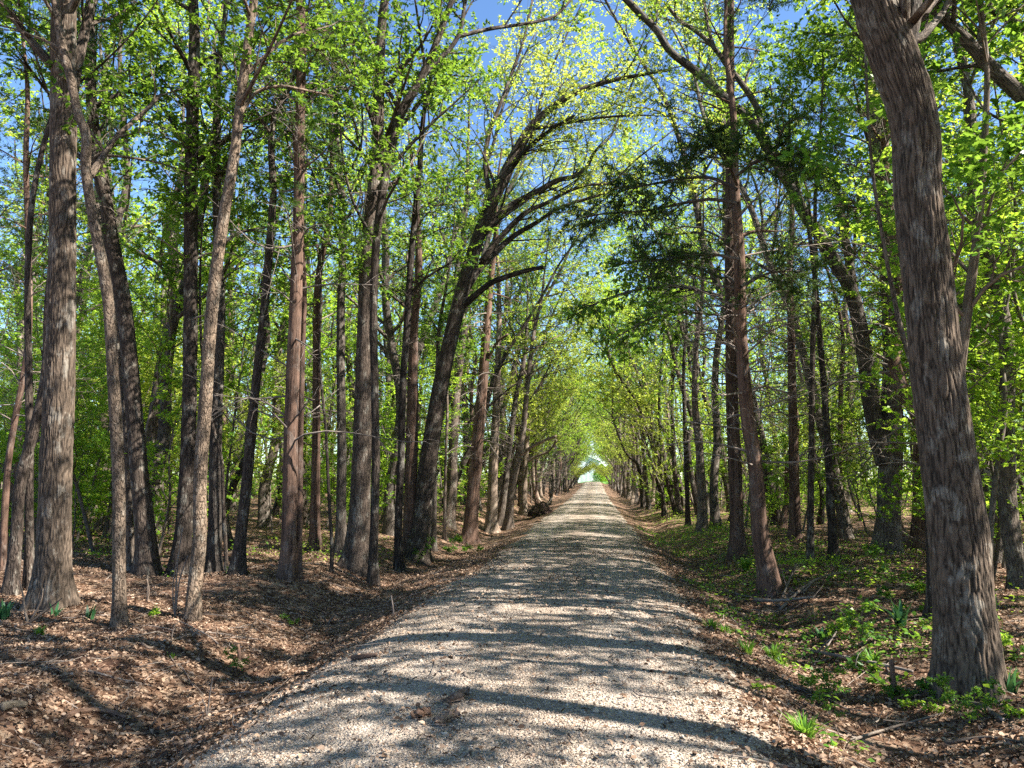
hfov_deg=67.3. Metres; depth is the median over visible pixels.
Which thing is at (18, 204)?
cedar tree
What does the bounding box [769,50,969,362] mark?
oak tree
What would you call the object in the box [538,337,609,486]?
arching tree
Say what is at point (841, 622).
seedling
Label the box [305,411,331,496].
sapling
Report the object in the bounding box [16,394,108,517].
sapling
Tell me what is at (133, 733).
fallen branch
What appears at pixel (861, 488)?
sapling
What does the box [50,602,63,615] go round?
spiky plant
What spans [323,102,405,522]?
broadleaf tree
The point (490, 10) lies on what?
sky
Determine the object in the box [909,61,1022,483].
cedar tree
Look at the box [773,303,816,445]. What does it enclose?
cedar tree
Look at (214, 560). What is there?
oak tree
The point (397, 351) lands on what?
sapling
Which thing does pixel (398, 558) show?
elm tree
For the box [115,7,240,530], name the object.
broadleaf tree
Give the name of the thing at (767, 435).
sapling
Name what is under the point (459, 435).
sapling
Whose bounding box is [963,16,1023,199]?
broadleaf tree
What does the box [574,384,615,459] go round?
arching tree
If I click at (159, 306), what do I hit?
broadleaf tree
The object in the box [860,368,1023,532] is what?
sapling
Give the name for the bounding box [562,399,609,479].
arching tree
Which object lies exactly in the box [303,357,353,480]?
sapling
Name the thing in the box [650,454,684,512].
sapling
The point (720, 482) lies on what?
wood
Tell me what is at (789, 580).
fallen branch
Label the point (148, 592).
standing twig
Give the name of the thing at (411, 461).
cedar tree
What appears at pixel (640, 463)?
broadleaf tree
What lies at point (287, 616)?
seedling
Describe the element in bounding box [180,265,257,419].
cedar tree
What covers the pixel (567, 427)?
arching tree
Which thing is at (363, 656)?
wood chunk
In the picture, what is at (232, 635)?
fallen branch
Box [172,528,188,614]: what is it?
standing twig
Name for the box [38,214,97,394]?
broadleaf tree
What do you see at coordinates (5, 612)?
spiky plant
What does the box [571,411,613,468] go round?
arching tree
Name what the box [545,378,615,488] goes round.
arching tree
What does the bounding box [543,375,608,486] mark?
arching tree
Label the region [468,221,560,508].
broadleaf tree
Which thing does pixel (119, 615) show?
hickory tree
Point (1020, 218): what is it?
broadleaf tree
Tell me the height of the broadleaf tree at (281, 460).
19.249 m
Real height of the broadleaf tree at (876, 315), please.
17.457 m
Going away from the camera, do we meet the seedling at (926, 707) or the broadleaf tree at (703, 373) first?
the seedling at (926, 707)
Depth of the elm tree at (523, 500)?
41.46 m
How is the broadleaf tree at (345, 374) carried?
on the ground at (628, 514)
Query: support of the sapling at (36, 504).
on the ground at (628, 514)
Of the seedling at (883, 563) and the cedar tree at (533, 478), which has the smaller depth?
the seedling at (883, 563)
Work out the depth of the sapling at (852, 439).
38.52 m
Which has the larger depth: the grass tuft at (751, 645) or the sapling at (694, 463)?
the sapling at (694, 463)
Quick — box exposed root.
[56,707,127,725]
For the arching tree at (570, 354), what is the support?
on the ground at (628, 514)
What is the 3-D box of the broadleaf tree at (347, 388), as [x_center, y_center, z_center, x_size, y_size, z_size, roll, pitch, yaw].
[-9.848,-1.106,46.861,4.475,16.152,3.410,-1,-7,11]
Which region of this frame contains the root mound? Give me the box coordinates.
[521,501,555,516]
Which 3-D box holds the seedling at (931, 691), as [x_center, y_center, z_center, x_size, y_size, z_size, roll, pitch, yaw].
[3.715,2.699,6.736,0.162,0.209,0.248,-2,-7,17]
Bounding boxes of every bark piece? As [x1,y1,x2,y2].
[410,706,430,718]
[434,707,460,725]
[441,687,469,704]
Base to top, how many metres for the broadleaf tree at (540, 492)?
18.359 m
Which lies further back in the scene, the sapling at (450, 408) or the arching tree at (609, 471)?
the arching tree at (609, 471)
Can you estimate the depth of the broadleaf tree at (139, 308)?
40.00 m
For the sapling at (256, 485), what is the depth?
41.01 m
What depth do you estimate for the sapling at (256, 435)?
36.09 m
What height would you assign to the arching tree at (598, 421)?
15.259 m
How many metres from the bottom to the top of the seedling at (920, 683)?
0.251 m
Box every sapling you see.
[0,243,153,474]
[0,251,45,408]
[0,277,143,551]
[0,301,88,429]
[0,337,39,501]
[0,386,80,459]
[0,416,110,522]
[0,428,14,535]
[0,430,37,508]
[0,432,35,517]
[0,445,87,533]
[2,315,144,538]
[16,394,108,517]
[34,253,151,418]
[34,381,111,546]
[34,441,111,521]
[72,406,147,539]
[72,425,111,535]
[73,414,168,531]
[74,361,180,443]
[75,237,182,540]
[75,272,157,434]
[75,297,99,447]
[75,328,99,420]
[76,311,199,540]
[76,365,150,525]
[84,277,249,555]
[84,450,109,521]
[101,100,292,443]
[102,313,265,500]
[108,443,176,518]
[129,250,230,392]
[132,74,264,571]
[135,322,182,525]
[138,287,261,540]
[138,347,198,533]
[170,321,257,483]
[171,188,325,529]
[173,339,311,491]
[174,448,238,512]
[174,456,241,537]
[208,370,264,465]
[227,331,310,532]
[230,397,270,469]
[237,445,279,495]
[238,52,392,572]
[246,314,331,433]
[247,248,334,527]
[254,394,326,524]
[268,298,333,477]
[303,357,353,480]
[303,396,391,528]
[304,262,379,527]
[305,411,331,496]
[305,446,335,507]
[307,355,331,500]
[308,433,403,522]
[308,457,350,510]
[309,359,354,502]
[346,369,422,522]
[346,433,404,517]
[377,301,422,409]
[377,318,433,499]
[378,153,497,551]
[383,304,477,469]
[405,411,459,470]
[418,210,499,540]
[418,364,432,427]
[419,397,467,514]
[420,356,466,504]
[430,379,475,501]
[437,397,510,520]
[437,429,503,493]
[457,460,487,498]
[475,375,513,457]
[508,390,547,502]
[515,461,539,498]
[533,410,563,501]
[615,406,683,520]
[624,338,704,511]
[633,450,684,509]
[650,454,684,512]
[662,401,726,486]
[666,384,726,475]
[667,361,725,447]
[678,384,725,483]
[680,430,727,483]
[682,375,781,488]
[682,437,728,498]
[685,370,748,509]
[702,381,727,506]
[710,283,811,527]
[727,434,807,524]
[744,421,774,504]
[756,271,881,513]
[758,374,807,467]
[762,374,867,530]
[762,397,806,496]
[765,456,799,525]
[770,306,861,520]
[777,457,819,510]
[779,371,873,532]
[780,443,814,493]
[782,333,882,521]
[797,300,880,437]
[802,355,912,523]
[804,64,1023,608]
[814,447,836,497]
[816,406,868,468]
[823,450,904,512]
[830,413,876,509]
[841,260,912,466]
[847,369,1023,544]
[851,410,910,474]
[855,47,1023,392]
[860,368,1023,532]
[871,257,1023,521]
[872,200,1023,494]
[874,87,1023,549]
[882,242,1023,578]
[902,370,993,487]
[903,433,912,506]
[945,139,1023,327]
[950,200,1023,439]
[955,99,1023,568]
[972,185,1023,514]
[973,200,1023,459]
[984,250,1023,524]
[992,456,1023,519]
[1011,148,1023,306]
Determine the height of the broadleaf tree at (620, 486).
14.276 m
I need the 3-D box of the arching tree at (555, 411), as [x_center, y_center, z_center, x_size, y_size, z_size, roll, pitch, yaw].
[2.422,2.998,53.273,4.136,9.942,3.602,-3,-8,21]
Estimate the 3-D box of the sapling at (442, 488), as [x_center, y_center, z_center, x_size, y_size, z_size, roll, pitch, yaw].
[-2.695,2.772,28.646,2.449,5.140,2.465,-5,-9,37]
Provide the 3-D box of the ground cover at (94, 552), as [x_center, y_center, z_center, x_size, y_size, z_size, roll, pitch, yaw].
[-16.123,5.261,32.243,29.904,1.337,34.607,-1,-7,6]
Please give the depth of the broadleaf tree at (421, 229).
38.22 m
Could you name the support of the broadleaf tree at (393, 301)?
on the ground at (628, 514)
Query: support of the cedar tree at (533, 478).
on the ground at (628, 514)
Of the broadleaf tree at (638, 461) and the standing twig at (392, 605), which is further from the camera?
the broadleaf tree at (638, 461)
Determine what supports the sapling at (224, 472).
on the ground at (628, 514)
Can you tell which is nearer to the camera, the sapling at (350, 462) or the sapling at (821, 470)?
the sapling at (350, 462)
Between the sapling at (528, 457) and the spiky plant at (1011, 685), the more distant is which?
the sapling at (528, 457)
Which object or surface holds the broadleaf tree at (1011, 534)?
on the ground at (628, 514)
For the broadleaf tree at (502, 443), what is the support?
on the ground at (628, 514)
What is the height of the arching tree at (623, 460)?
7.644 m
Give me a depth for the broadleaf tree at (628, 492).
71.22 m
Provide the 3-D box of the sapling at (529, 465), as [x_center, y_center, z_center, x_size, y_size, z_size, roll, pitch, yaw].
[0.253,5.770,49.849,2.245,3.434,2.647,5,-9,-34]
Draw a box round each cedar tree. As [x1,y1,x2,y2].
[0,0,132,570]
[0,1,157,549]
[0,114,98,512]
[0,261,91,459]
[76,291,99,502]
[99,256,182,489]
[173,159,281,524]
[176,0,436,580]
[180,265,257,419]
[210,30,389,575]
[225,0,406,549]
[308,298,354,483]
[331,128,485,550]
[352,262,449,469]
[420,248,518,482]
[420,357,447,461]
[429,148,551,544]
[451,186,544,532]
[506,303,566,502]
[508,304,564,493]
[522,374,565,505]
[539,355,574,493]
[541,0,898,596]
[549,413,574,493]
[556,384,580,492]
[601,450,615,480]
[606,293,647,505]
[624,0,843,560]
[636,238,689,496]
[636,336,681,498]
[648,168,756,533]
[681,55,880,540]
[700,352,725,482]
[723,161,857,527]
[747,336,779,456]
[750,4,1023,512]
[762,165,882,530]
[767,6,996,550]
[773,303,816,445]
[775,346,808,486]
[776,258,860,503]
[820,57,932,542]
[821,296,879,495]
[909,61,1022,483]
[948,193,1020,472]
[980,36,1023,430]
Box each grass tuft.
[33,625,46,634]
[703,618,718,629]
[717,623,732,632]
[731,638,757,654]
[734,556,754,570]
[763,644,789,659]
[774,653,793,667]
[780,710,831,738]
[859,647,888,661]
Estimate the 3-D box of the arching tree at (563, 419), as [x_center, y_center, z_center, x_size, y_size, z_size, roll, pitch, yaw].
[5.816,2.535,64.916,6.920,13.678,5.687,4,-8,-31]
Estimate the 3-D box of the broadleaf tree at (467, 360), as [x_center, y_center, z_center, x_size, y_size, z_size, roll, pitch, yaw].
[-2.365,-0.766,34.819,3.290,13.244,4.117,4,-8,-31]
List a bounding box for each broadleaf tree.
[0,0,170,339]
[0,20,101,312]
[0,42,48,286]
[0,86,86,473]
[0,149,78,486]
[0,228,44,398]
[0,272,16,446]
[0,274,78,387]
[1,3,205,527]
[2,215,46,354]
[11,1,181,529]
[31,0,209,537]
[35,0,288,539]
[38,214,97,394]
[76,0,311,553]
[78,111,151,512]
[80,235,155,347]
[84,203,158,373]
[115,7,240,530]
[131,238,203,406]
[132,140,208,411]
[133,99,287,469]
[133,251,211,397]
[146,195,223,374]
[153,193,256,424]
[174,136,286,476]
[180,141,287,510]
[182,185,222,309]
[198,37,348,550]
[198,197,273,380]
[201,216,286,507]
[205,14,392,527]
[241,274,287,495]
[246,61,389,523]
[246,190,347,514]
[257,205,317,474]
[271,230,332,481]
[281,233,333,502]
[305,261,355,467]
[306,0,479,535]
[306,168,381,497]
[307,102,416,480]
[311,297,345,495]
[314,256,353,499]
[321,162,434,475]
[322,154,418,364]
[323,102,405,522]
[323,246,381,415]
[327,213,382,354]
[329,245,385,466]
[345,230,419,493]
[348,304,397,496]
[377,190,456,454]
[378,57,531,530]
[378,189,444,500]
[379,145,470,507]
[391,211,464,471]
[413,231,526,496]
[419,212,488,508]
[421,292,469,501]
[425,235,504,439]
[431,215,478,494]
[435,242,495,418]
[456,198,507,515]
[468,168,546,471]
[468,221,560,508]
[469,187,550,501]
[511,298,547,498]
[522,304,563,494]
[526,361,545,493]
[532,381,565,496]
[537,324,571,505]
[555,377,569,495]
[555,407,574,493]
[556,425,572,493]
[563,404,577,491]
[592,360,627,497]
[592,383,622,483]
[595,293,623,496]
[599,422,622,495]
[604,321,649,499]
[604,422,618,490]
[609,294,658,501]
[611,446,613,488]
[613,283,653,498]
[613,414,622,490]
[615,400,618,493]
[620,310,666,504]
[630,317,662,498]
[630,319,680,508]
[631,280,675,502]
[634,188,724,517]
[649,0,807,523]
[651,166,724,419]
[654,158,754,516]
[654,274,693,454]
[661,12,788,527]
[676,261,720,500]
[686,233,723,506]
[699,212,786,507]
[705,105,808,514]
[714,206,786,500]
[743,170,849,524]
[751,279,787,470]
[755,261,802,493]
[759,340,802,432]
[772,128,876,512]
[782,0,1022,563]
[827,0,961,294]
[831,277,872,499]
[835,248,882,402]
[845,28,1023,381]
[848,0,1023,590]
[864,142,910,384]
[926,5,1023,130]
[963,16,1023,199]
[975,20,1023,304]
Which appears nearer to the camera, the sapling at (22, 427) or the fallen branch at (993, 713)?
the fallen branch at (993, 713)
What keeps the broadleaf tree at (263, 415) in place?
on the ground at (628, 514)
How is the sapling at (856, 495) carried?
on the ground at (628, 514)
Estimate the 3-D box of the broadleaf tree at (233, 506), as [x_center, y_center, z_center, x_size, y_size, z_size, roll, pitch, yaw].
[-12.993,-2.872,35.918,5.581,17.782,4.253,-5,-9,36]
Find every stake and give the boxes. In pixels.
[236,644,241,658]
[889,659,896,694]
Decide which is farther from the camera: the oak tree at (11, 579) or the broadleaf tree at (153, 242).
the broadleaf tree at (153, 242)
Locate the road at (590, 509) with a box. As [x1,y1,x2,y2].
[190,482,780,767]
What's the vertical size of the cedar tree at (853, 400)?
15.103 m
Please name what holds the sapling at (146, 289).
on the ground at (628, 514)
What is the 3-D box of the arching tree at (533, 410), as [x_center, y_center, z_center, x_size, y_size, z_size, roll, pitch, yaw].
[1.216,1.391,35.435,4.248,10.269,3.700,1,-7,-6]
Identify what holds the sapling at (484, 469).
on the ground at (628, 514)
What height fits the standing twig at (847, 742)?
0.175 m
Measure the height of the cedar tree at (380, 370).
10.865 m
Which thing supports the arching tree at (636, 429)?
on the ground at (628, 514)
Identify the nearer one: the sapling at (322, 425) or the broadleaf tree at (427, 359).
the broadleaf tree at (427, 359)
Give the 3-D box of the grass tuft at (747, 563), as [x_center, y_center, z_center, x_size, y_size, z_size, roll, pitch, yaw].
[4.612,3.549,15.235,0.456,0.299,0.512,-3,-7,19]
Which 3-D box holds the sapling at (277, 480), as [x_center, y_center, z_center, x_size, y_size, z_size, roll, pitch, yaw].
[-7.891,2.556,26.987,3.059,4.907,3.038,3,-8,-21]
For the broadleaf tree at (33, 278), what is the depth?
25.35 m
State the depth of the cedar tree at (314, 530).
17.42 m
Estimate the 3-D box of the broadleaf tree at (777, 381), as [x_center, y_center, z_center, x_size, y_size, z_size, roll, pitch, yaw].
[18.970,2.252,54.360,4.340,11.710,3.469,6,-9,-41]
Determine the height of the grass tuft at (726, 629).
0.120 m
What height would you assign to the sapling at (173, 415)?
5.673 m
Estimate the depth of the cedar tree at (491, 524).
29.68 m
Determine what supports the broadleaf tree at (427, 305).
on the ground at (628, 514)
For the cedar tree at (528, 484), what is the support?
on the ground at (628, 514)
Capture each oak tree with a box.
[0,0,151,613]
[0,0,200,576]
[0,0,212,595]
[6,0,216,590]
[7,0,217,571]
[94,0,307,575]
[106,0,341,573]
[129,0,393,575]
[232,0,426,555]
[286,0,493,576]
[558,0,1016,554]
[768,0,1007,703]
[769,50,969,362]
[791,0,985,619]
[823,0,1023,373]
[922,0,1023,136]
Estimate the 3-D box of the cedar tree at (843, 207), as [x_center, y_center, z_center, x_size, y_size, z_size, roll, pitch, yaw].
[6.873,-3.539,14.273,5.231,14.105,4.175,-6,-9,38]
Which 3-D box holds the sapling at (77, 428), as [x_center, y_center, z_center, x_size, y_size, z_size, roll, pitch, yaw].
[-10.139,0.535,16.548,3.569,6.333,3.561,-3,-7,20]
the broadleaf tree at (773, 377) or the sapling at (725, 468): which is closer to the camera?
the sapling at (725, 468)
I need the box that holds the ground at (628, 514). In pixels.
[0,478,1023,767]
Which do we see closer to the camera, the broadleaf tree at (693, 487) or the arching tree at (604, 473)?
the broadleaf tree at (693, 487)
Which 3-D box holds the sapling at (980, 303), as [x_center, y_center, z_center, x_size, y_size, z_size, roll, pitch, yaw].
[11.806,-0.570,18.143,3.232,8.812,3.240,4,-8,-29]
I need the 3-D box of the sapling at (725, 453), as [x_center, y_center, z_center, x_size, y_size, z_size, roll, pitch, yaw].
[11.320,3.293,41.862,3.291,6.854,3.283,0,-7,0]
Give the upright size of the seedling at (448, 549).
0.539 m
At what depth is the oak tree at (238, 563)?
13.71 m
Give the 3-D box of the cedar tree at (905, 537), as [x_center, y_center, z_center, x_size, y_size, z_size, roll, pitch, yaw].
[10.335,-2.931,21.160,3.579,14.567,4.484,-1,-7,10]
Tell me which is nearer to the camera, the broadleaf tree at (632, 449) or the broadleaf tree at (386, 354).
the broadleaf tree at (386, 354)
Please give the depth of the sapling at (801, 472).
43.20 m
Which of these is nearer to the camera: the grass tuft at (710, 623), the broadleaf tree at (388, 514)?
the grass tuft at (710, 623)
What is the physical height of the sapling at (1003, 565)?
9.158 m
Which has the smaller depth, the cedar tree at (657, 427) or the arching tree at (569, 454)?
the cedar tree at (657, 427)
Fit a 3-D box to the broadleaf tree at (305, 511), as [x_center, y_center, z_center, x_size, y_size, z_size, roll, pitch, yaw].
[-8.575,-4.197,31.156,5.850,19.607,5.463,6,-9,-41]
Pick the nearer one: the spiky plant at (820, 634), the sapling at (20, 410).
the spiky plant at (820, 634)
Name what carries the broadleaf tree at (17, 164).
on the ground at (628, 514)
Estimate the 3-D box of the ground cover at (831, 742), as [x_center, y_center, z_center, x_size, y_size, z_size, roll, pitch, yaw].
[4.504,3.706,16.069,2.604,0.726,26.508,-1,-7,6]
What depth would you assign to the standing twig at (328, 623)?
11.37 m
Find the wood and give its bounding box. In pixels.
[0,124,1023,506]
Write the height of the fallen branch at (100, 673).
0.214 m
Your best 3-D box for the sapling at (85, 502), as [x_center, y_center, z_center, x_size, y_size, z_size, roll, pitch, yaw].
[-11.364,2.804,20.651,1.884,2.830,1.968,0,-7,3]
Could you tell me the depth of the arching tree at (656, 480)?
44.64 m
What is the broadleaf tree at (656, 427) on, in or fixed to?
on the ground at (628, 514)
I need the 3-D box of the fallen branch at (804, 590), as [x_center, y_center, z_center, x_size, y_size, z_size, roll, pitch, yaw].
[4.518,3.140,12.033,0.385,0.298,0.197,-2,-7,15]
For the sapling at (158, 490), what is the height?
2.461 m
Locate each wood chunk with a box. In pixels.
[0,700,27,711]
[351,652,377,660]
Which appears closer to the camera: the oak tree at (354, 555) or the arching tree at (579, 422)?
the oak tree at (354, 555)
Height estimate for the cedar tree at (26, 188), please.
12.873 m
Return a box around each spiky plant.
[0,598,15,619]
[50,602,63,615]
[85,605,97,619]
[813,625,827,639]
[878,600,917,626]
[1005,666,1022,693]
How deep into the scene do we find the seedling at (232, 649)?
8.30 m
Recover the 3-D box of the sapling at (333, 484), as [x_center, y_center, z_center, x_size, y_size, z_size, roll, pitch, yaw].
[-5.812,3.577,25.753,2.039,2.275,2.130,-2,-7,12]
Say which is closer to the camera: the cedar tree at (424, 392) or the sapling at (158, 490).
the sapling at (158, 490)
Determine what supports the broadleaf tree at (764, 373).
on the ground at (628, 514)
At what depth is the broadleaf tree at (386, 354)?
30.00 m
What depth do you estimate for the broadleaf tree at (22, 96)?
24.43 m
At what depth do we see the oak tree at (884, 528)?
16.40 m
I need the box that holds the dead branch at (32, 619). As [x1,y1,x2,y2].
[19,580,61,622]
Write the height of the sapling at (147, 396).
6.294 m
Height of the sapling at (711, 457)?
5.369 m
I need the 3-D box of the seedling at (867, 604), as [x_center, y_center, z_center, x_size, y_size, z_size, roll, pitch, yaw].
[3.708,2.575,8.185,0.439,0.707,0.708,-2,-7,18]
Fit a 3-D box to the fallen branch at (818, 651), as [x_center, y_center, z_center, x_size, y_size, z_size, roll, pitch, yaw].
[3.576,2.955,8.335,0.263,0.312,2.071,1,-7,-7]
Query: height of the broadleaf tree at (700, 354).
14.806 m
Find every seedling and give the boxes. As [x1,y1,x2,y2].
[148,607,160,616]
[223,645,248,672]
[279,613,300,623]
[413,535,435,561]
[444,535,461,552]
[453,533,483,550]
[751,678,775,689]
[797,664,831,690]
[798,672,848,720]
[819,662,850,695]
[825,609,849,638]
[837,595,885,651]
[843,648,912,694]
[859,540,924,593]
[876,583,923,612]
[884,676,930,701]
[886,676,905,693]
[897,694,924,710]
[914,576,925,594]
[921,699,945,712]
[925,675,971,720]
[928,689,937,697]
[933,672,973,712]
[961,676,1006,722]
[971,685,1007,705]
[998,699,1023,718]
[1000,627,1012,649]
[1005,642,1023,660]
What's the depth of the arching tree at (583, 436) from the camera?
100.35 m
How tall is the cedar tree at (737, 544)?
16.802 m
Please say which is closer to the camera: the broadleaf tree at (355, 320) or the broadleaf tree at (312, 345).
the broadleaf tree at (312, 345)
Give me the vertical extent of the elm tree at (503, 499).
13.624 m
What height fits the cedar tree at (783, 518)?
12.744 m
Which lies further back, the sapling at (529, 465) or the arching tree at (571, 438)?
the arching tree at (571, 438)
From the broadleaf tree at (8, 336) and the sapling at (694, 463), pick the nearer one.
the sapling at (694, 463)
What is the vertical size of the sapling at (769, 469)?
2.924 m
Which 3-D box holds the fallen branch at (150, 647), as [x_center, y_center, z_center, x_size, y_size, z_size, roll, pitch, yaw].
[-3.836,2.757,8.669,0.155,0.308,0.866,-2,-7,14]
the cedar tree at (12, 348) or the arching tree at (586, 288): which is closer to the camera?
the cedar tree at (12, 348)
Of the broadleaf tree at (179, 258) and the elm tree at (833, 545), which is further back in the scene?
the broadleaf tree at (179, 258)
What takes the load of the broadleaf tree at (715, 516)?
on the ground at (628, 514)
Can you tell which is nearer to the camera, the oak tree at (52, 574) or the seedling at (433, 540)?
the oak tree at (52, 574)
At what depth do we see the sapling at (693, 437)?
37.37 m
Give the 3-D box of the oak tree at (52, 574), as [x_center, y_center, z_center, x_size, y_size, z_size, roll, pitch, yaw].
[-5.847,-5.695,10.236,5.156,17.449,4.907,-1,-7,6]
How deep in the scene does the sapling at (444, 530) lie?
23.06 m
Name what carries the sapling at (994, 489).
on the ground at (628, 514)
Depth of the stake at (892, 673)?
7.04 m
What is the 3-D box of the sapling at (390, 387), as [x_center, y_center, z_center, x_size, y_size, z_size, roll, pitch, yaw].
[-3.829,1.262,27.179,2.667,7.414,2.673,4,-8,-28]
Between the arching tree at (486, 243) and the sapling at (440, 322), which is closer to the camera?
the sapling at (440, 322)
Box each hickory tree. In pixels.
[0,0,238,628]
[183,0,421,621]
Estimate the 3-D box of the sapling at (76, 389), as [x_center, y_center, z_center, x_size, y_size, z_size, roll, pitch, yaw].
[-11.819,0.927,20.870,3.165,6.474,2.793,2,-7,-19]
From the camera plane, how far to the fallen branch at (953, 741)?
5.70 m
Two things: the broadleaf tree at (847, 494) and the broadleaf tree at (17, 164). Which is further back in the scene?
the broadleaf tree at (847, 494)
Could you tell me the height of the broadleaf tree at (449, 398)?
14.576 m
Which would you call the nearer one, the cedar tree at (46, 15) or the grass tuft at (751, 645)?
the grass tuft at (751, 645)
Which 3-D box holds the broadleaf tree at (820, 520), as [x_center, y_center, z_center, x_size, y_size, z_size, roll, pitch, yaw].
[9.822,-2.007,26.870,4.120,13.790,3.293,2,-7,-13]
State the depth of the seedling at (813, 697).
6.05 m
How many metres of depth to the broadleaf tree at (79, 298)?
22.78 m
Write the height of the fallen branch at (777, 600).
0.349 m
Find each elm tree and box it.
[263,0,599,585]
[319,0,504,571]
[403,0,721,564]
[472,208,600,529]
[479,225,584,525]
[489,255,575,515]
[575,297,645,507]
[606,311,657,509]
[622,255,705,516]
[637,243,714,514]
[641,197,724,526]
[713,1,892,560]
[749,1,875,564]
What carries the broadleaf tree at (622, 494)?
on the ground at (628, 514)
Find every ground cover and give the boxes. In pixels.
[22,494,515,576]
[634,522,931,761]
[652,501,1023,718]
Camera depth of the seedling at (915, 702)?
6.52 m
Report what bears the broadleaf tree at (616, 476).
on the ground at (628, 514)
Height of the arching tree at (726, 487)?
20.211 m
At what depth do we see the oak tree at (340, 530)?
16.92 m
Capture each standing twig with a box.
[146,575,149,600]
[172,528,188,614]
[202,677,212,715]
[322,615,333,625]
[391,595,393,613]
[836,727,856,748]
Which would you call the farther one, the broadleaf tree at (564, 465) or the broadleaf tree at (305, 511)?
the broadleaf tree at (564, 465)
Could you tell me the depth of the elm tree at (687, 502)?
28.70 m
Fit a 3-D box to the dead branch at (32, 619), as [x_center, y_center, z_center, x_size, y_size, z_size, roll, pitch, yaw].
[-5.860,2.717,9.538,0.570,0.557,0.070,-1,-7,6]
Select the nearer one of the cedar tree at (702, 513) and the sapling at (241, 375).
the sapling at (241, 375)
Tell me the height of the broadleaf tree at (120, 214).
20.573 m
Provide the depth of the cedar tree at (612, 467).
103.20 m
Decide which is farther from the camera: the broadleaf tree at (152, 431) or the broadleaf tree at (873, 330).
the broadleaf tree at (873, 330)
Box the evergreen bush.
[591,464,609,481]
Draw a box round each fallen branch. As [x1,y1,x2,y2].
[88,661,162,686]
[119,709,191,735]
[140,612,190,648]
[198,622,262,639]
[261,667,290,683]
[594,599,628,603]
[680,575,761,598]
[753,585,821,606]
[778,564,797,605]
[778,566,872,610]
[788,575,812,594]
[799,636,913,672]
[813,627,839,665]
[845,710,944,741]
[944,724,1023,744]
[971,701,1005,720]
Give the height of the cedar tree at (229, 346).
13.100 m
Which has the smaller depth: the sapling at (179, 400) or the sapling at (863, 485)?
the sapling at (179, 400)
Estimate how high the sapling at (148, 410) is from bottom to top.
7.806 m
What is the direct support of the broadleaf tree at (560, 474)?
on the ground at (628, 514)
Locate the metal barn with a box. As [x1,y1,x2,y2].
[547,457,600,482]
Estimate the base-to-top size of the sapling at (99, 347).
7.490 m
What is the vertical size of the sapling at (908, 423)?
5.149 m
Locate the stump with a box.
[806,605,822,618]
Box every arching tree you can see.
[379,0,612,523]
[400,0,642,351]
[431,142,632,484]
[462,86,635,504]
[462,108,641,510]
[489,276,574,485]
[491,275,615,449]
[497,0,780,524]
[498,326,586,508]
[501,215,624,440]
[504,357,568,491]
[507,283,608,419]
[515,387,577,492]
[521,355,573,475]
[522,222,674,499]
[527,276,606,494]
[529,333,603,447]
[530,343,600,498]
[537,348,611,479]
[537,393,602,499]
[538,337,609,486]
[539,399,570,435]
[540,98,729,511]
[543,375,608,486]
[545,350,611,477]
[545,359,603,463]
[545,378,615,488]
[554,398,587,492]
[554,408,596,489]
[555,384,586,461]
[555,401,600,484]
[561,406,616,488]
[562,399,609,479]
[563,377,615,456]
[563,406,602,470]
[563,441,586,467]
[567,348,631,494]
[568,457,598,490]
[570,426,597,480]
[570,453,597,487]
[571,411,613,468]
[572,323,667,509]
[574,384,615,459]
[577,291,685,498]
[577,318,674,513]
[577,344,678,502]
[578,238,670,503]
[581,402,635,446]
[582,242,684,508]
[582,366,621,460]
[583,176,705,473]
[584,107,709,516]
[587,381,664,497]
[588,270,659,481]
[588,467,610,482]
[589,417,638,496]
[590,404,615,439]
[592,364,654,471]
[592,459,613,477]
[594,0,859,538]
[595,412,639,492]
[596,388,631,471]
[596,403,638,456]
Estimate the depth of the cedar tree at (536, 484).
51.42 m
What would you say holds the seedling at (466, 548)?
on the ground at (628, 514)
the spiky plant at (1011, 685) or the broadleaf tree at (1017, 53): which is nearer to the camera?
the spiky plant at (1011, 685)
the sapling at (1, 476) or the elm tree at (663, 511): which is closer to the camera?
the sapling at (1, 476)
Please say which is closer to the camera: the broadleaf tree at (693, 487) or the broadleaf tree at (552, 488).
the broadleaf tree at (693, 487)
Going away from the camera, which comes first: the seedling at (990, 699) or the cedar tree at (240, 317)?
the seedling at (990, 699)
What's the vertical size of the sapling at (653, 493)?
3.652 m
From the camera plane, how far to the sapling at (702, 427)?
45.34 m
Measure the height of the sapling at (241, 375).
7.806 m
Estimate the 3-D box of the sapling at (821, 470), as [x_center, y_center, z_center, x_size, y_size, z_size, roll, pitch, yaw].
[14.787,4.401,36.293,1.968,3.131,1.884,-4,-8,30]
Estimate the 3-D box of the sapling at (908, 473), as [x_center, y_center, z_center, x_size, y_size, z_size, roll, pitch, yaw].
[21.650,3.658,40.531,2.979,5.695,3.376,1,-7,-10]
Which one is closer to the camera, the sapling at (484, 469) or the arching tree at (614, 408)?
the sapling at (484, 469)
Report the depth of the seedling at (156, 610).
10.12 m
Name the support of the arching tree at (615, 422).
on the ground at (628, 514)
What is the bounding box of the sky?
[0,0,1023,478]

